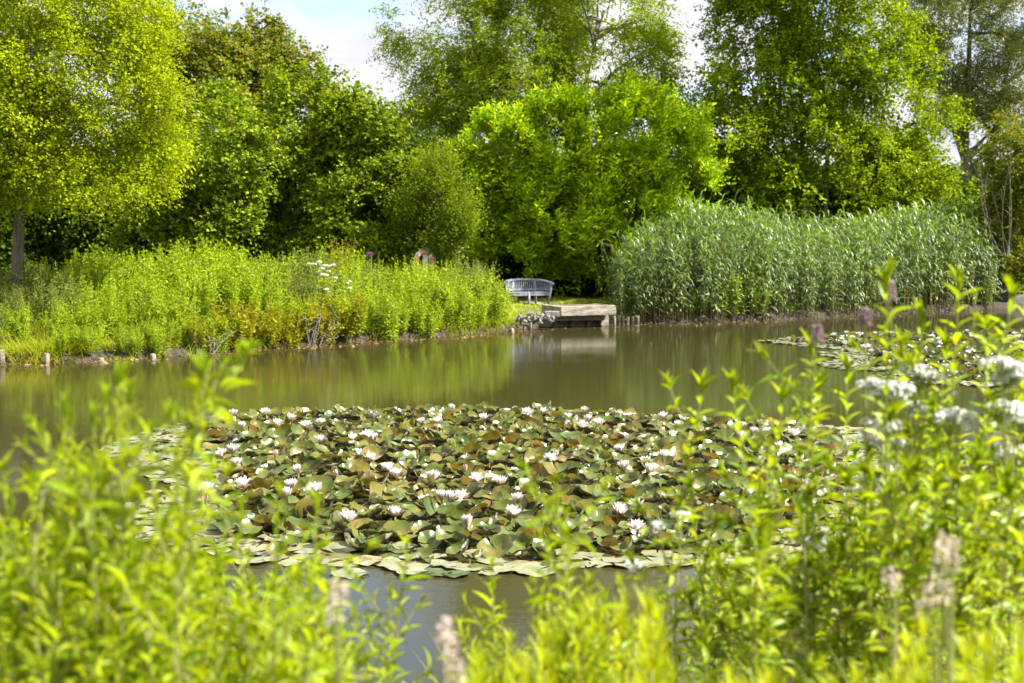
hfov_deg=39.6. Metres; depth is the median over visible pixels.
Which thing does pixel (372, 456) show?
water lily
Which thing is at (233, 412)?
water lily
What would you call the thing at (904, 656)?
horsetail plant
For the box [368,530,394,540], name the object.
lily pad
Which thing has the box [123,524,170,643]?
willowherb plant
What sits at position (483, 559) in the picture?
lily pad
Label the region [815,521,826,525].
lily pad
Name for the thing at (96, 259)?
willowherb clump
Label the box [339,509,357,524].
water lily
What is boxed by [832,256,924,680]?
loosestrife plant
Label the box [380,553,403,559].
lily pad
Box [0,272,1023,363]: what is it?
ground
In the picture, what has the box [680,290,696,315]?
willowherb clump
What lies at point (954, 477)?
loosestrife plant
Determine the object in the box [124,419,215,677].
willowherb plant
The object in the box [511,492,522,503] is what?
water lily
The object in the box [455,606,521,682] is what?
willowherb plant
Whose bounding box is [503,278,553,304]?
garden bench
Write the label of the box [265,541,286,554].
lily pad
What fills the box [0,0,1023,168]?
sky
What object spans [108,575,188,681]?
willowherb plant
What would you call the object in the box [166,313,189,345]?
willowherb clump
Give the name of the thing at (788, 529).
lily pad
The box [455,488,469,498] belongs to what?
water lily
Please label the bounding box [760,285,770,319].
common reed
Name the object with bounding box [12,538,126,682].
willowherb plant
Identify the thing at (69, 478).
willowherb plant
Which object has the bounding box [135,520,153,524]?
lily pad
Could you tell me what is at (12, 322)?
willowherb clump
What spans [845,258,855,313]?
common reed
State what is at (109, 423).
willowherb plant
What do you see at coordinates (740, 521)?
lily pad
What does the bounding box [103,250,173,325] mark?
willowherb clump
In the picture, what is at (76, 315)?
willowherb clump
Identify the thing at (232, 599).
willowherb plant
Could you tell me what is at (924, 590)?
faded plume plant
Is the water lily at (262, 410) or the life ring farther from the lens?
the life ring
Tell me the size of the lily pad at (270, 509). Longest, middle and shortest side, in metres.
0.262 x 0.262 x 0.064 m
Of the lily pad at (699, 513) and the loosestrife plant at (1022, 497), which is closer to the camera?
the loosestrife plant at (1022, 497)
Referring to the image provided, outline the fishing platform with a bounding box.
[541,304,615,326]
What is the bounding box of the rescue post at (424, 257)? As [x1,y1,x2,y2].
[422,254,427,268]
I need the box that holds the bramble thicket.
[963,103,1023,295]
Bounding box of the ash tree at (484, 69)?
[364,0,693,177]
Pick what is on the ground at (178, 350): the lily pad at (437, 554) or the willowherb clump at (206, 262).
the willowherb clump at (206, 262)
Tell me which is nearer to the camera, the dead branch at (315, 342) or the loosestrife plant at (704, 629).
the loosestrife plant at (704, 629)
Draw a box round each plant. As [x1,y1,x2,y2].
[0,431,123,682]
[0,434,136,682]
[0,449,78,682]
[0,463,86,682]
[0,480,42,678]
[0,492,93,677]
[0,509,80,595]
[0,510,93,678]
[0,513,119,682]
[0,519,30,614]
[0,530,25,657]
[0,560,80,681]
[0,580,70,679]
[0,586,45,674]
[4,387,118,682]
[5,450,177,682]
[7,404,117,682]
[12,411,100,682]
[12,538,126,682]
[37,586,140,682]
[39,373,193,679]
[41,529,91,629]
[46,399,148,682]
[47,442,207,676]
[57,358,181,682]
[58,381,146,681]
[69,534,135,651]
[72,418,143,658]
[79,356,199,682]
[86,530,166,682]
[88,526,144,678]
[88,548,243,682]
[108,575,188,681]
[115,531,211,681]
[119,483,294,682]
[123,398,246,682]
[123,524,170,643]
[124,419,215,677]
[136,608,225,682]
[137,442,241,682]
[141,338,263,682]
[144,562,217,677]
[148,337,254,667]
[155,556,236,682]
[157,594,225,678]
[181,588,263,682]
[184,539,262,671]
[185,566,263,682]
[187,559,234,669]
[191,466,334,682]
[199,588,286,682]
[200,505,342,682]
[200,558,239,680]
[205,580,289,682]
[206,563,320,682]
[220,580,256,630]
[223,580,270,657]
[224,577,243,681]
[228,571,314,663]
[230,542,289,648]
[231,565,377,682]
[233,568,321,682]
[235,578,293,682]
[246,565,331,682]
[247,582,365,682]
[249,478,381,682]
[249,570,289,622]
[250,578,361,682]
[259,555,332,670]
[260,597,306,661]
[263,553,341,677]
[267,548,346,677]
[279,555,359,677]
[280,597,341,664]
[283,577,358,678]
[293,548,366,682]
[304,623,385,682]
[306,261,323,302]
[320,263,337,308]
[323,281,351,309]
[324,578,349,682]
[341,566,436,682]
[345,531,459,682]
[369,252,372,287]
[435,616,464,682]
[453,552,521,682]
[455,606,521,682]
[457,646,496,682]
[459,665,474,682]
[469,642,496,682]
[483,650,514,682]
[490,474,619,682]
[492,669,505,682]
[498,625,522,679]
[499,646,522,682]
[502,649,536,682]
[508,582,575,682]
[515,457,594,680]
[516,659,535,682]
[518,647,541,682]
[522,613,577,682]
[530,613,580,682]
[531,623,579,682]
[532,601,571,681]
[537,516,628,682]
[551,605,611,682]
[554,590,627,682]
[555,567,649,682]
[563,582,582,624]
[573,609,634,682]
[579,583,614,682]
[594,619,610,682]
[595,640,622,682]
[599,596,647,682]
[604,583,636,682]
[605,611,641,682]
[614,580,692,682]
[616,624,658,682]
[621,367,717,677]
[622,593,685,682]
[624,560,641,682]
[625,612,650,682]
[627,620,669,680]
[631,600,683,682]
[651,511,697,682]
[653,547,747,678]
[661,614,743,682]
[663,637,719,682]
[664,622,701,682]
[666,594,749,682]
[666,658,680,682]
[670,467,756,681]
[678,540,723,679]
[684,293,714,314]
[693,538,753,678]
[693,582,749,682]
[701,545,750,679]
[702,543,766,681]
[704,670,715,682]
[709,375,797,682]
[710,561,790,681]
[713,431,820,676]
[717,367,802,674]
[717,563,798,671]
[718,658,744,682]
[719,591,754,677]
[720,668,747,682]
[721,477,813,673]
[721,480,829,682]
[722,549,815,675]
[725,492,829,682]
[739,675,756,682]
[744,574,798,679]
[749,328,851,682]
[750,367,834,678]
[753,661,785,682]
[755,634,822,682]
[778,324,830,682]
[785,602,830,680]
[793,515,847,676]
[794,533,830,668]
[795,560,879,682]
[804,449,903,671]
[806,456,883,679]
[808,432,878,676]
[809,350,882,682]
[809,436,867,674]
[812,532,881,682]
[815,670,839,682]
[816,495,878,681]
[824,671,839,682]
[825,485,879,671]
[829,326,912,661]
[829,530,888,682]
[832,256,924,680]
[834,307,881,670]
[836,456,927,680]
[842,481,880,681]
[842,656,881,682]
[847,532,961,682]
[848,433,989,682]
[849,430,991,679]
[850,594,880,676]
[851,460,896,643]
[853,464,975,681]
[853,519,929,675]
[853,672,876,682]
[855,377,915,682]
[856,417,905,669]
[864,442,966,681]
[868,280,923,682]
[868,297,953,648]
[872,449,930,563]
[876,666,890,682]
[878,508,979,682]
[878,661,916,682]
[880,566,902,681]
[880,660,910,682]
[884,607,945,682]
[889,627,922,682]
[890,263,983,680]
[896,361,946,656]
[897,434,967,637]
[901,399,928,608]
[911,430,1019,679]
[911,498,971,670]
[912,571,952,682]
[915,391,944,657]
[918,312,1023,677]
[919,460,1004,681]
[920,327,956,663]
[921,471,1023,682]
[924,417,972,672]
[927,442,975,676]
[929,272,1023,682]
[930,529,961,682]
[931,406,975,654]
[935,511,982,629]
[937,484,1003,682]
[939,628,999,682]
[940,446,1023,682]
[947,617,1017,682]
[954,385,998,682]
[954,456,1023,674]
[963,481,1023,648]
[966,305,1023,660]
[967,450,1023,674]
[973,640,1003,682]
[978,356,1023,682]
[979,432,1023,674]
[987,398,1023,678]
[991,509,1023,682]
[993,504,1023,680]
[998,627,1023,682]
[1002,619,1023,682]
[1006,467,1023,623]
[1007,614,1023,682]
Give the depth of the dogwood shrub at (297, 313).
34.93 m
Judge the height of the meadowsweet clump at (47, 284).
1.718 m
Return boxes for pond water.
[0,308,1023,682]
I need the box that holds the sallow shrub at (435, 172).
[365,131,499,267]
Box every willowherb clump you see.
[0,299,35,344]
[1,307,25,342]
[36,253,90,316]
[38,299,80,343]
[50,325,70,352]
[52,298,93,341]
[55,241,101,303]
[55,260,85,288]
[56,255,110,326]
[57,248,115,289]
[63,325,83,352]
[68,328,82,353]
[71,280,113,326]
[75,291,115,342]
[76,249,121,287]
[79,278,124,326]
[79,322,97,353]
[84,252,141,322]
[84,322,104,348]
[89,327,103,350]
[93,246,148,297]
[93,246,152,323]
[96,246,155,277]
[96,251,153,316]
[97,246,144,287]
[98,276,138,324]
[99,293,128,341]
[100,299,135,339]
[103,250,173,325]
[110,321,130,351]
[122,290,160,337]
[125,267,172,329]
[127,322,144,356]
[129,322,153,345]
[132,258,163,317]
[132,289,183,339]
[137,254,205,321]
[140,271,179,333]
[140,318,161,347]
[144,316,176,357]
[147,237,203,272]
[151,246,200,296]
[155,269,202,320]
[159,233,230,311]
[159,288,201,341]
[163,239,225,318]
[165,258,228,328]
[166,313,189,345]
[168,261,225,325]
[174,318,197,346]
[183,241,239,311]
[189,244,248,319]
[189,312,218,347]
[200,313,232,352]
[210,244,255,307]
[211,252,262,315]
[213,311,237,349]
[215,270,263,324]
[216,263,260,320]
[220,245,276,317]
[220,247,282,316]
[245,256,289,289]
[246,253,298,315]
[250,272,289,320]
[253,246,309,286]
[260,289,298,334]
[291,293,315,325]
[292,291,324,325]
[315,243,340,282]
[317,246,367,291]
[317,259,361,319]
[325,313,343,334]
[327,286,365,336]
[328,247,370,298]
[331,269,378,322]
[338,287,373,334]
[353,288,377,333]
[368,290,398,333]
[369,254,420,306]
[369,260,407,290]
[369,269,409,324]
[373,291,404,340]
[377,277,408,320]
[380,261,425,319]
[383,296,414,333]
[399,265,453,327]
[404,290,427,331]
[404,293,430,331]
[406,257,448,293]
[409,290,444,337]
[410,272,450,320]
[411,257,445,281]
[412,264,457,322]
[420,289,448,327]
[424,261,462,305]
[439,285,470,328]
[449,272,477,320]
[452,285,481,327]
[456,270,499,316]
[461,290,493,328]
[464,285,492,326]
[470,268,506,322]
[474,277,512,325]
[490,285,518,323]
[654,286,676,315]
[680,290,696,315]
[708,272,745,314]
[712,254,760,315]
[744,276,774,313]
[787,302,794,312]
[967,287,978,303]
[978,279,994,303]
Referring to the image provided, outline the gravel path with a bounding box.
[506,301,586,318]
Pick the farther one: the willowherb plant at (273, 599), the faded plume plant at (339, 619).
the willowherb plant at (273, 599)
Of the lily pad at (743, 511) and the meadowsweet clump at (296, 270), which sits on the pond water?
the lily pad at (743, 511)
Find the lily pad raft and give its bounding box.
[757,327,1023,386]
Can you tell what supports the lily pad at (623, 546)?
on the pond water
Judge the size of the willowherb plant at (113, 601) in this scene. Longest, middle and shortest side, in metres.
1.503 x 0.259 x 0.257 m
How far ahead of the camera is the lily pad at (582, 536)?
12.26 m
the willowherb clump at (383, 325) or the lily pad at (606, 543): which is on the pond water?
the lily pad at (606, 543)
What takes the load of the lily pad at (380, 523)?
on the pond water
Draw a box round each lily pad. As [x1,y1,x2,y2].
[132,533,148,539]
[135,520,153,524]
[136,533,165,539]
[139,530,165,536]
[141,526,153,531]
[187,539,212,546]
[191,527,222,534]
[199,523,216,528]
[200,519,215,524]
[202,531,222,537]
[202,543,231,548]
[204,536,223,542]
[207,548,231,554]
[208,515,239,531]
[215,537,236,543]
[223,548,256,557]
[224,527,242,533]
[224,541,256,545]
[233,519,267,533]
[236,511,249,518]
[236,556,269,563]
[238,542,269,551]
[240,538,260,543]
[245,512,259,521]
[250,549,269,555]
[252,514,281,529]
[258,505,275,514]
[263,527,287,538]
[264,534,281,540]
[264,554,288,560]
[265,510,289,517]
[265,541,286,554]
[271,514,293,533]
[277,558,301,565]
[280,534,299,545]
[285,506,302,523]
[286,516,309,523]
[287,543,313,552]
[289,553,308,558]
[292,498,313,516]
[293,530,312,538]
[294,522,312,531]
[306,502,332,517]
[307,513,333,524]
[309,549,351,561]
[311,517,327,525]
[311,532,336,539]
[312,524,334,530]
[316,559,329,563]
[318,549,342,554]
[319,504,342,527]
[323,542,355,551]
[327,558,362,566]
[330,510,358,529]
[330,567,368,578]
[339,527,369,535]
[344,532,364,549]
[346,518,378,529]
[349,512,367,522]
[349,553,371,557]
[350,526,374,538]
[351,500,364,511]
[353,555,383,565]
[354,527,374,536]
[358,535,381,543]
[359,504,384,516]
[363,542,393,549]
[367,527,385,535]
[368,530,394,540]
[369,518,391,526]
[371,510,393,520]
[374,556,415,565]
[378,520,410,534]
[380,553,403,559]
[384,563,408,569]
[385,505,404,517]
[386,502,412,509]
[387,546,410,552]
[390,541,417,548]
[395,565,426,573]
[399,552,429,558]
[401,511,418,519]
[402,504,426,516]
[403,561,429,567]
[406,525,441,540]
[414,520,436,532]
[414,546,436,550]
[416,548,433,561]
[418,530,442,547]
[420,567,452,575]
[424,496,454,515]
[427,553,446,558]
[431,559,460,566]
[435,524,466,541]
[436,515,465,530]
[436,523,463,532]
[439,511,465,520]
[444,569,469,577]
[445,538,464,545]
[445,539,468,555]
[446,505,469,521]
[446,517,461,523]
[446,562,482,570]
[452,499,471,508]
[457,530,483,542]
[463,506,481,517]
[463,549,482,556]
[465,519,484,532]
[466,549,482,559]
[469,518,488,529]
[469,562,503,569]
[473,502,495,513]
[476,522,498,529]
[477,527,501,535]
[477,534,512,558]
[477,556,511,563]
[478,570,498,574]
[480,512,497,523]
[485,509,506,516]
[486,558,527,567]
[487,499,515,511]
[490,533,519,544]
[493,516,510,526]
[493,565,522,571]
[500,526,515,534]
[501,515,519,529]
[506,542,538,554]
[506,551,528,556]
[507,504,523,517]
[513,515,535,526]
[514,531,533,549]
[515,518,542,526]
[515,526,536,545]
[516,562,555,576]
[517,510,531,517]
[518,560,541,564]
[529,505,543,515]
[530,541,555,555]
[532,538,553,544]
[534,507,543,516]
[535,521,556,537]
[540,559,562,565]
[541,530,564,546]
[553,562,578,568]
[554,500,578,514]
[555,513,582,525]
[555,549,578,554]
[563,513,592,531]
[570,499,592,516]
[570,532,592,545]
[573,551,594,557]
[577,561,596,567]
[579,524,612,539]
[582,552,614,560]
[586,506,612,522]
[587,531,593,539]
[590,559,614,567]
[593,528,623,538]
[596,537,617,550]
[598,504,612,508]
[599,515,624,530]
[602,555,627,561]
[610,536,632,552]
[612,558,644,567]
[613,504,639,520]
[613,528,631,532]
[618,521,631,528]
[630,511,644,517]
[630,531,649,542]
[631,528,654,537]
[633,534,656,544]
[633,556,646,559]
[634,555,674,566]
[641,549,672,555]
[645,510,661,519]
[646,506,655,520]
[648,531,685,546]
[651,509,669,518]
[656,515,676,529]
[662,503,692,514]
[662,518,674,528]
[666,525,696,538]
[667,552,692,558]
[669,560,691,565]
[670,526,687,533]
[671,547,694,553]
[683,510,703,527]
[683,515,712,526]
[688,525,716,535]
[693,505,705,511]
[697,539,720,545]
[698,503,729,523]
[706,524,733,536]
[709,529,738,544]
[721,556,734,563]
[723,514,738,529]
[730,507,740,515]
[731,500,765,514]
[736,513,751,527]
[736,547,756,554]
[744,514,764,521]
[756,525,781,542]
[770,510,784,521]
[771,502,797,518]
[777,528,795,531]
[780,546,820,552]
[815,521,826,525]
[817,526,836,532]
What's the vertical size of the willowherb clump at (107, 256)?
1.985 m
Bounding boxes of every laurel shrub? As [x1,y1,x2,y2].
[440,78,642,297]
[527,64,743,296]
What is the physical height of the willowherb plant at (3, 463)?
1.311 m
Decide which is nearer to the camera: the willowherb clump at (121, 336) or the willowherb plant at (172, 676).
the willowherb plant at (172, 676)
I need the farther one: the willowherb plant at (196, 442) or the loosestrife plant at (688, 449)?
the loosestrife plant at (688, 449)
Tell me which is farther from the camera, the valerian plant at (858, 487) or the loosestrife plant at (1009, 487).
the valerian plant at (858, 487)
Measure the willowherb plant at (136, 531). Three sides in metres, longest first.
1.358 x 0.384 x 0.264 m
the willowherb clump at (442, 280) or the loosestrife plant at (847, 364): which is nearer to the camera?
the loosestrife plant at (847, 364)
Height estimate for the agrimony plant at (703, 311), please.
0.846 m
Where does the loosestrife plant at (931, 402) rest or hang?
on the ground at (178, 350)
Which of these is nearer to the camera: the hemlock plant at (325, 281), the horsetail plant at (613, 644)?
the horsetail plant at (613, 644)
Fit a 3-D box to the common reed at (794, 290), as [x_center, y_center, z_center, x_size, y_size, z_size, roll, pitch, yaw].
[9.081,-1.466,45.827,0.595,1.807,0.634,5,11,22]
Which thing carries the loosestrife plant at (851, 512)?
on the ground at (178, 350)
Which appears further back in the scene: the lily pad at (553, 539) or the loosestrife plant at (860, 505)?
the lily pad at (553, 539)
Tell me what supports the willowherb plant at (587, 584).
on the ground at (178, 350)
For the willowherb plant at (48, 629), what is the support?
on the ground at (178, 350)
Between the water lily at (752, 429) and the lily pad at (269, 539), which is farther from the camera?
the water lily at (752, 429)
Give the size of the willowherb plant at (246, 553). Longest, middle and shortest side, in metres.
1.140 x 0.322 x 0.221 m
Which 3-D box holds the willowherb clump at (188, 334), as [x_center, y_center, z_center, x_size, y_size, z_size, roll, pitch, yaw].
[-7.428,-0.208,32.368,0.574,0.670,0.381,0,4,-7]
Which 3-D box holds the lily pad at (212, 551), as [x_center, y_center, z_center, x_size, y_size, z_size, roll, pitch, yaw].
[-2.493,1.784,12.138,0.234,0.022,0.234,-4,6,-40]
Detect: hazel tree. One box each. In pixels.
[93,72,324,267]
[217,56,407,286]
[290,81,479,279]
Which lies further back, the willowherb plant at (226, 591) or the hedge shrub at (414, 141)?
the hedge shrub at (414, 141)
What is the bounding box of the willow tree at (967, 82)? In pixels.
[876,0,1023,196]
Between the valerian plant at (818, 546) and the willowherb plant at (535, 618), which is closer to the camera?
the willowherb plant at (535, 618)
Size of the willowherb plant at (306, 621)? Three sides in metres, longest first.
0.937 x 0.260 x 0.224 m
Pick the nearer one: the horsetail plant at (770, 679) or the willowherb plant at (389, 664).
the horsetail plant at (770, 679)
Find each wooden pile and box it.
[0,349,4,364]
[44,353,49,363]
[150,353,155,358]
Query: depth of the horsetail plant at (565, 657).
3.48 m
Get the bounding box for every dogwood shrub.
[179,316,221,349]
[205,296,261,343]
[225,296,283,342]
[227,322,258,350]
[252,322,286,347]
[262,308,299,339]
[276,302,328,339]
[282,326,306,347]
[286,297,334,339]
[303,289,372,337]
[311,309,347,344]
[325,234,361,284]
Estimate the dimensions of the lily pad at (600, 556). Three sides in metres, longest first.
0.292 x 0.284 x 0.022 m
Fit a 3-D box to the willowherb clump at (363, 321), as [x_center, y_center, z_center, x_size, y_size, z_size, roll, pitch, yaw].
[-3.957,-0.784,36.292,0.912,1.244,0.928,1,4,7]
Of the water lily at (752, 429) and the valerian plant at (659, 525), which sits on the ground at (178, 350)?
the valerian plant at (659, 525)
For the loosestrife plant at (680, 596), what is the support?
on the ground at (178, 350)
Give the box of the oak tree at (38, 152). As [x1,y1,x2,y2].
[0,0,207,317]
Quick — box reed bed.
[606,189,1003,323]
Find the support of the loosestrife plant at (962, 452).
on the ground at (178, 350)
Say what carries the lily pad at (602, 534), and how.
on the pond water
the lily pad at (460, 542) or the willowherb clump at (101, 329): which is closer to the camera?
the lily pad at (460, 542)
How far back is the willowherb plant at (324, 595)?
4.33 m
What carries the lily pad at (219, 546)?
on the pond water
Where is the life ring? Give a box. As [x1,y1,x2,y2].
[414,248,435,271]
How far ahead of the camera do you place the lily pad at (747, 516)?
13.22 m
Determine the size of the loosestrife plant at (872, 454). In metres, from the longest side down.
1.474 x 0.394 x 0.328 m
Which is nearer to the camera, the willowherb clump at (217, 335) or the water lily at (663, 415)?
the water lily at (663, 415)
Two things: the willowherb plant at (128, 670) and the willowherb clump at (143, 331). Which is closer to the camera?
the willowherb plant at (128, 670)
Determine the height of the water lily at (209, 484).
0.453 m
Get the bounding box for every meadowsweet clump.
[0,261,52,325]
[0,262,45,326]
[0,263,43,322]
[0,282,38,325]
[0,287,28,332]
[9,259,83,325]
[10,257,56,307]
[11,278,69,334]
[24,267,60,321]
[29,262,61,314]
[34,270,90,325]
[258,250,320,312]
[275,265,315,317]
[280,247,349,307]
[282,253,303,302]
[286,273,329,313]
[295,253,337,306]
[296,248,337,271]
[296,261,343,312]
[300,248,359,305]
[347,266,389,314]
[350,254,386,283]
[354,263,389,311]
[366,270,396,304]
[437,263,472,285]
[443,254,487,308]
[448,260,501,295]
[449,257,481,291]
[458,257,488,293]
[468,259,497,288]
[490,278,509,304]
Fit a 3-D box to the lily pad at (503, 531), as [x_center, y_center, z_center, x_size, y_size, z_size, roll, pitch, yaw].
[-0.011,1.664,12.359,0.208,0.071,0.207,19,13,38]
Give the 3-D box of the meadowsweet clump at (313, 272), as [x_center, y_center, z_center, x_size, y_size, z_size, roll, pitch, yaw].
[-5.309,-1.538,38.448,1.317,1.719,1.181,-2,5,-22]
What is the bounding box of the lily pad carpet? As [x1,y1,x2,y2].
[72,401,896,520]
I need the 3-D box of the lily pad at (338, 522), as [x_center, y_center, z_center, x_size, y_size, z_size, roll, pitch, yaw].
[-1.516,1.624,12.831,0.270,0.146,0.269,22,-14,-18]
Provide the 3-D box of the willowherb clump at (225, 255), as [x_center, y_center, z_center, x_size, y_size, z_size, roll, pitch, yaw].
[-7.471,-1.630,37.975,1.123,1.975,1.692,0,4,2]
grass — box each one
[0,303,525,364]
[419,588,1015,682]
[504,296,638,315]
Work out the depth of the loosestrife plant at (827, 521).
5.69 m
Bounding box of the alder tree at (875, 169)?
[674,0,991,289]
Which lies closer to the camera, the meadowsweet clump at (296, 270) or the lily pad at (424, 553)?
the lily pad at (424, 553)
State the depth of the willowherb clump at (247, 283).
35.68 m
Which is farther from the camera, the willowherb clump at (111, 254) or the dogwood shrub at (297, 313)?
the willowherb clump at (111, 254)
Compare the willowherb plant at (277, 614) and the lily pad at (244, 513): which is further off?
the lily pad at (244, 513)
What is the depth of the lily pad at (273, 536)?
12.44 m
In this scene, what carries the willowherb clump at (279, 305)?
on the ground at (178, 350)
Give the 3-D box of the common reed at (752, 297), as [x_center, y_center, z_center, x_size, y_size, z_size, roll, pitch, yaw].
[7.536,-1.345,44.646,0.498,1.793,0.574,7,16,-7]
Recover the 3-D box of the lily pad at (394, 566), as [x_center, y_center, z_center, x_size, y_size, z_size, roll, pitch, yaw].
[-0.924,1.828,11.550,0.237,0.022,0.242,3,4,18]
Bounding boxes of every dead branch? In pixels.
[191,332,210,353]
[206,329,235,353]
[304,305,339,345]
[313,316,340,345]
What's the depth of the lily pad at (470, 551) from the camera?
12.14 m
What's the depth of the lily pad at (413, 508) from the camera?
13.36 m
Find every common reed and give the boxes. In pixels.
[593,261,606,303]
[598,243,616,306]
[599,222,628,301]
[599,240,624,311]
[615,230,638,308]
[628,260,649,322]
[642,257,657,322]
[646,250,663,322]
[660,262,674,320]
[665,263,677,312]
[668,248,688,321]
[677,261,691,322]
[698,278,706,322]
[703,265,724,317]
[705,260,721,321]
[717,258,733,321]
[723,247,741,320]
[744,275,760,320]
[750,274,759,317]
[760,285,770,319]
[770,254,788,320]
[780,259,790,319]
[788,272,801,311]
[798,257,816,317]
[823,262,833,314]
[824,258,841,314]
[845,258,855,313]
[851,253,864,314]
[891,260,904,306]
[900,251,915,298]
[909,260,928,304]
[924,251,941,312]
[937,251,945,306]
[960,261,972,304]
[966,262,974,310]
[967,262,978,308]
[992,254,1000,304]
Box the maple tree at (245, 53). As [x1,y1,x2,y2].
[121,0,351,158]
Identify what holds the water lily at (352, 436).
on the pond water
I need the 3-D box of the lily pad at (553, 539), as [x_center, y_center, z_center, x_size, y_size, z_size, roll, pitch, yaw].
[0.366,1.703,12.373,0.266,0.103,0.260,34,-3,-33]
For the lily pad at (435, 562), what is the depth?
11.70 m
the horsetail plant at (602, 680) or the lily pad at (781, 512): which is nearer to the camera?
the horsetail plant at (602, 680)
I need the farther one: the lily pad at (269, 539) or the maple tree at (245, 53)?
the maple tree at (245, 53)
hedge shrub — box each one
[0,187,44,292]
[6,142,142,279]
[71,124,193,262]
[222,169,398,260]
[386,121,490,267]
[451,192,644,297]
[628,158,831,270]
[769,181,924,285]
[913,163,1003,285]
[975,149,1023,289]
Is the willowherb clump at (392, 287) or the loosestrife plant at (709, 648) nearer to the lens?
the loosestrife plant at (709, 648)
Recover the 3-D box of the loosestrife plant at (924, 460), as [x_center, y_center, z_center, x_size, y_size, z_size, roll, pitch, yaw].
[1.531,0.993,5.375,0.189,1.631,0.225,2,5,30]
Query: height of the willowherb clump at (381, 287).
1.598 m
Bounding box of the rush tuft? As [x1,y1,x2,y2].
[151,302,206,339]
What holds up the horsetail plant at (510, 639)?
on the ground at (178, 350)
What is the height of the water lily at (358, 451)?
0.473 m
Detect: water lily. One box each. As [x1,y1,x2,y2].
[196,487,205,505]
[200,481,214,503]
[215,448,226,458]
[226,443,239,456]
[229,408,237,415]
[229,457,241,463]
[234,476,250,493]
[237,421,245,426]
[259,407,270,420]
[272,418,283,426]
[282,486,292,496]
[284,478,297,489]
[285,413,296,423]
[292,464,300,477]
[299,420,312,426]
[309,481,321,492]
[315,418,325,428]
[315,434,324,444]
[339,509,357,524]
[348,433,356,439]
[349,448,363,456]
[360,429,373,436]
[366,451,376,462]
[368,432,377,441]
[370,412,378,418]
[381,461,394,482]
[385,505,404,520]
[389,467,401,480]
[417,417,424,428]
[418,493,432,518]
[425,469,438,489]
[433,416,442,423]
[436,489,445,503]
[446,489,457,501]
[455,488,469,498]
[460,514,472,542]
[469,471,483,482]
[479,412,488,424]
[492,476,507,483]
[505,504,521,528]
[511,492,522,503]
[521,407,533,415]
[540,407,547,414]
[544,452,556,462]
[563,412,572,418]
[576,420,589,427]
[581,405,588,413]
[584,413,592,422]
[593,417,605,424]
[613,502,627,524]
[614,443,624,451]
[617,459,628,470]
[627,497,643,518]
[627,519,647,543]
[638,455,652,473]
[645,462,654,475]
[657,449,667,458]
[658,411,667,418]
[661,450,675,457]
[669,429,677,436]
[745,488,754,496]
[750,426,759,433]
[763,427,770,435]
[775,440,784,447]
[788,428,801,440]
[842,441,851,453]
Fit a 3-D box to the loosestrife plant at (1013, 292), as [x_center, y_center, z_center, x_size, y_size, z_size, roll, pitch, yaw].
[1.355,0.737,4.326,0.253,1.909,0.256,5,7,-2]
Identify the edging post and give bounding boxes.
[617,315,620,323]
[621,316,624,323]
[631,316,634,323]
[635,315,638,323]
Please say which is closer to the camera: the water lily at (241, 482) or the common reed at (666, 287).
the water lily at (241, 482)
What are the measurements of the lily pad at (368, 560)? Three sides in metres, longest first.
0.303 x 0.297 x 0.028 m
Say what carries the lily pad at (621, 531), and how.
on the pond water
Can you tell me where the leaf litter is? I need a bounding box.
[4,303,989,365]
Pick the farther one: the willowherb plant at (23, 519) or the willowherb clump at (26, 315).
the willowherb clump at (26, 315)
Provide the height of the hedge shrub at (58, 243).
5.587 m
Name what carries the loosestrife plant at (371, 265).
on the ground at (178, 350)
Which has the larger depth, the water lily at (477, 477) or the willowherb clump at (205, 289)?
the willowherb clump at (205, 289)
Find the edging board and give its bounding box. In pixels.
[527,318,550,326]
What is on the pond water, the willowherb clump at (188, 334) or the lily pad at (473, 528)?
the lily pad at (473, 528)
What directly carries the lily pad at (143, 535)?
on the pond water
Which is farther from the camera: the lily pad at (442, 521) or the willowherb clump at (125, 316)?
the willowherb clump at (125, 316)
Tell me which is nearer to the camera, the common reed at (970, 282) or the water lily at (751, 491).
the water lily at (751, 491)
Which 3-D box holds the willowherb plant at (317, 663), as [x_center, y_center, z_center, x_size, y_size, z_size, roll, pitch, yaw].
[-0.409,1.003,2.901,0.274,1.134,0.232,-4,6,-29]
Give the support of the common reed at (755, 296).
on the ground at (178, 350)
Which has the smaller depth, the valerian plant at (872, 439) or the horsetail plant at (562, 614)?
the horsetail plant at (562, 614)
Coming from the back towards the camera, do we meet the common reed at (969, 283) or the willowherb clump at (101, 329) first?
the common reed at (969, 283)
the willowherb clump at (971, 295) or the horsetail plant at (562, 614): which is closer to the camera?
the horsetail plant at (562, 614)
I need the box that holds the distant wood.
[86,136,1010,215]
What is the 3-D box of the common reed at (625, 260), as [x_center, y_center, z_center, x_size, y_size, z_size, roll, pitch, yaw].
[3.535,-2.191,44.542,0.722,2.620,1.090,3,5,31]
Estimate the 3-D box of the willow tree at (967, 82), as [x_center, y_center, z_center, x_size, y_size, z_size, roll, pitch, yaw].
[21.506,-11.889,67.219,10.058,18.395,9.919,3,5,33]
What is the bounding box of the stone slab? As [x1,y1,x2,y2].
[544,311,559,316]
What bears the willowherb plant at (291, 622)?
on the ground at (178, 350)
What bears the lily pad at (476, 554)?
on the pond water
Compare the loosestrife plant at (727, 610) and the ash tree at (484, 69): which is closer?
the loosestrife plant at (727, 610)
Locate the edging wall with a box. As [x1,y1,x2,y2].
[998,296,1023,302]

